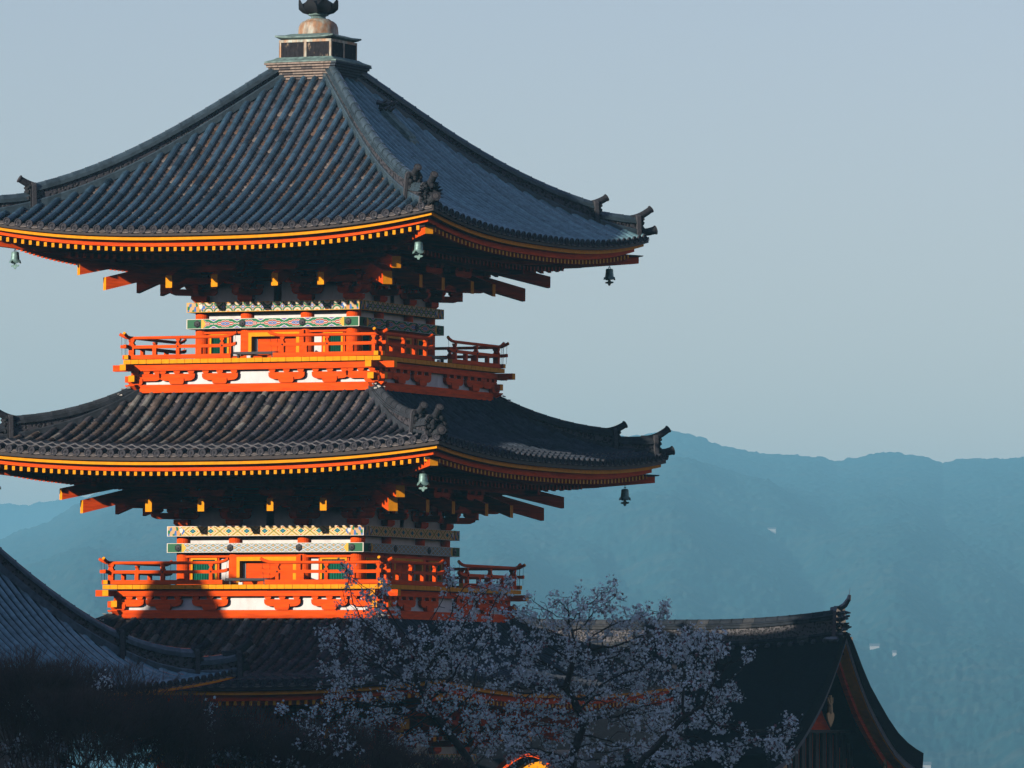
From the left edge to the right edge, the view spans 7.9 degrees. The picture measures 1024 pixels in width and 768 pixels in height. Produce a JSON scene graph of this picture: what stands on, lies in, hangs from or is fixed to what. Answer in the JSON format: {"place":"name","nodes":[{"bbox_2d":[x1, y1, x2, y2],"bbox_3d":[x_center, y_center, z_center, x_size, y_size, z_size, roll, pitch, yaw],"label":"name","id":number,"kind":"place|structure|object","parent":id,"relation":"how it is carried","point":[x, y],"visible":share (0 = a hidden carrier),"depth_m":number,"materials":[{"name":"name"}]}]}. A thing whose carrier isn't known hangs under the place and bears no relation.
{"place":"outdoors","nodes":[
{"label":"outdoors","id":0,"kind":"place"},
{"bbox_2d":[0,496,86,538],"bbox_3d":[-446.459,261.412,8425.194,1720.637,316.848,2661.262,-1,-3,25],"label":"hills","id":1,"kind":"structure","parent":0,"point":[14,518],"depth_m":9041.44,"materials":[{"name":"blue"}]},
{"bbox_2d":[0,547,253,767],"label":"temple hall","id":2,"kind":"structure","parent":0,"point":[33,609],"depth_m":138.53,"materials":[{"name":"tile"}]},
{"bbox_2d":[0,430,1023,767],"bbox_3d":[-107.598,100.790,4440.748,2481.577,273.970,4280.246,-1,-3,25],"label":"hills","id":3,"kind":"structure","parent":0,"point":[918,560],"depth_m":3867.29,"materials":[{"name":"blue"}]},
{"bbox_2d":[767,527,775,533],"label":"house","id":4,"kind":"structure","parent":3,"relation":"on","point":[772,529],"depth_m":4232.98,"materials":[{"name":"stone"}]},
{"bbox_2d":[869,644,879,649],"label":"house","id":5,"kind":"structure","parent":3,"relation":"on","point":[873,646],"depth_m":3033.32,"materials":[{"name":"stone"}]},
{"bbox_2d":[923,762,931,767],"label":"house","id":6,"kind":"structure","parent":3,"relation":"on","point":[927,764],"depth_m":2415.46,"materials":[{"name":"stone"}]},
{"bbox_2d":[0,0,1023,504],"label":"sky","id":7,"kind":"structure","parent":0,"point":[833,268],"materials":[{"name":"blue"}]},
{"bbox_2d":[461,591,923,767],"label":"shrine hall","id":8,"kind":"structure","parent":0,"point":[808,666],"depth_m":169.92,"materials":[{"name":"black tile"}]},
{"bbox_3d":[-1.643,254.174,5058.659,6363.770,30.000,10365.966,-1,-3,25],"label":"ground","id":9,"kind":"structure","parent":0,"visible":0},
{"bbox_2d":[0,654,100,767],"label":"bare shrub","id":10,"kind":"object","parent":9,"relation":"on","point":[14,721],"visible":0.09,"depth_m":112.89,"materials":[{"name":"black plant"}]},
{"bbox_2d":[0,642,145,767],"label":"bare shrub","id":11,"kind":"object","parent":9,"relation":"on","point":[30,679],"visible":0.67,"depth_m":110.91,"materials":[{"name":"black plant"}]},
{"bbox_2d":[0,669,157,767],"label":"cherry tree","id":12,"kind":"object","parent":9,"relation":"on","point":[61,759],"visible":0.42,"depth_m":112.37,"materials":[{"name":"pink plant"}]},
{"bbox_2d":[9,684,160,767],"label":"bare shrub","id":13,"kind":"object","parent":9,"relation":"on","point":[95,714],"visible":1,"depth_m":109.10,"materials":[{"name":"black plant"}]},
{"bbox_2d":[12,652,185,767],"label":"bare shrub","id":14,"kind":"object","parent":9,"relation":"on","point":[139,683],"visible":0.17,"depth_m":113.98,"materials":[{"name":"black plant"}]},
{"bbox_2d":[80,681,227,767],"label":"bare shrub","id":15,"kind":"object","parent":9,"relation":"on","point":[165,742],"visible":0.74,"depth_m":111.64,"materials":[{"name":"black plant"}]},
{"bbox_2d":[130,697,290,767],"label":"bare shrub","id":16,"kind":"object","parent":9,"relation":"on","point":[180,756],"visible":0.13,"depth_m":114.53,"materials":[{"name":"black plant"}]},
{"bbox_2d":[204,696,372,767],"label":"cherry tree","id":17,"kind":"object","parent":9,"relation":"on","point":[284,707],"visible":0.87,"depth_m":112.92,"materials":[{"name":"pink plant"}]},
{"bbox_2d":[253,711,380,767],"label":"bare shrub","id":18,"kind":"object","parent":9,"relation":"on","point":[343,762],"visible":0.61,"depth_m":113.75,"materials":[{"name":"black plant"}]},
{"bbox_2d":[0,0,690,767],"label":"pagoda","id":19,"kind":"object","parent":9,"relation":"on","point":[294,426],"visible":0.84,"depth_m":154.10,"materials":[{"name":"tile"}]},
{"bbox_2d":[9,249,20,268],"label":"wind bell","id":20,"kind":"object","parent":19,"relation":"hanging from","point":[15,259],"visible":1,"depth_m":154.34,"materials":[{"name":"green metal"}]},
{"bbox_2d":[189,557,219,579],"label":"window","id":21,"kind":"structure","parent":19,"relation":"in","point":[193,576],"depth_m":155.11,"materials":[{"name":"green paint"}]},
{"bbox_2d":[208,334,231,353],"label":"window","id":22,"kind":"structure","parent":19,"relation":"in","point":[211,350],"depth_m":155.49,"materials":[{"name":"green paint"}]},
{"bbox_2d":[232,555,300,582],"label":"door","id":23,"kind":"structure","parent":19,"relation":"in","point":[250,568],"depth_m":154.51,"materials":[{"name":"paint"}]},
{"bbox_2d":[243,330,304,357],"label":"door","id":24,"kind":"structure","parent":19,"relation":"in","point":[251,344],"depth_m":154.96,"materials":[{"name":"paint"}]},
{"bbox_2d":[321,332,345,351],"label":"window","id":25,"kind":"structure","parent":19,"relation":"in","point":[333,348],"depth_m":154.32,"materials":[{"name":"green paint"}]},
{"bbox_2d":[318,557,349,579],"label":"window","id":26,"kind":"structure","parent":19,"relation":"in","point":[320,566],"depth_m":153.83,"materials":[{"name":"green paint"}]},
{"bbox_2d":[361,335,371,355],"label":"window","id":27,"kind":"structure","parent":19,"relation":"in","point":[366,337],"depth_m":154.66,"materials":[{"name":"green paint"}]},
{"bbox_2d":[365,557,378,578],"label":"window","id":28,"kind":"structure","parent":19,"relation":"in","point":[367,566],"depth_m":154.06,"materials":[{"name":"green paint"}]},
{"bbox_2d":[383,332,413,353],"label":"door","id":29,"kind":"structure","parent":19,"relation":"in","point":[393,339],"depth_m":155.91,"materials":[{"name":"paint"}]},
{"bbox_2d":[390,556,425,585],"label":"door","id":30,"kind":"structure","parent":19,"relation":"in","point":[405,567],"depth_m":155.57,"materials":[{"name":"paint"}]},
{"bbox_2d":[412,239,424,259],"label":"wind bell","id":31,"kind":"object","parent":19,"relation":"hanging from","point":[418,249],"visible":1,"depth_m":150.38,"materials":[{"name":"green metal"}]},
{"bbox_2d":[414,339,427,354],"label":"window","id":32,"kind":"structure","parent":19,"relation":"in","point":[419,342],"depth_m":156.90,"materials":[{"name":"green paint"}]},
{"bbox_2d":[417,470,428,491],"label":"wind bell","id":33,"kind":"object","parent":19,"relation":"hanging from","point":[423,480],"visible":1,"depth_m":149.80,"materials":[{"name":"green metal"}]},
{"bbox_2d":[426,561,442,580],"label":"window","id":34,"kind":"structure","parent":19,"relation":"in","point":[429,568],"depth_m":156.67,"materials":[{"name":"green paint"}]},
{"bbox_2d":[604,266,614,285],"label":"wind bell","id":35,"kind":"object","parent":19,"relation":"hanging from","point":[609,276],"visible":1,"depth_m":158.78,"materials":[{"name":"green metal"}]},
{"bbox_2d":[619,487,630,505],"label":"wind bell","id":36,"kind":"object","parent":19,"relation":"hanging from","point":[624,497],"visible":1,"depth_m":158.69,"materials":[{"name":"green metal"}]},
{"bbox_2d":[313,722,434,767],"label":"bare shrub","id":37,"kind":"object","parent":9,"relation":"on","point":[385,760],"visible":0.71,"depth_m":115.35,"materials":[{"name":"black plant"}]},
{"bbox_2d":[293,558,519,767],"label":"cherry tree","id":38,"kind":"object","parent":9,"relation":"on","point":[454,740],"visible":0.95,"depth_m":117.91,"materials":[{"name":"pink plant"}]},
{"bbox_2d":[496,750,599,767],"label":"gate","id":39,"kind":"structure","parent":9,"relation":"on","point":[591,764],"depth_m":139.75,"materials":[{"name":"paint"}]},
{"bbox_2d":[475,574,692,767],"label":"cherry tree","id":40,"kind":"object","parent":9,"relation":"on","point":[581,730],"visible":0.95,"depth_m":113.89,"materials":[{"name":"pink plant"}]},
{"bbox_2d":[632,621,802,767],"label":"cherry tree","id":41,"kind":"object","parent":9,"relation":"on","point":[693,715],"visible":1,"depth_m":109.92,"materials":[{"name":"pink plant"}]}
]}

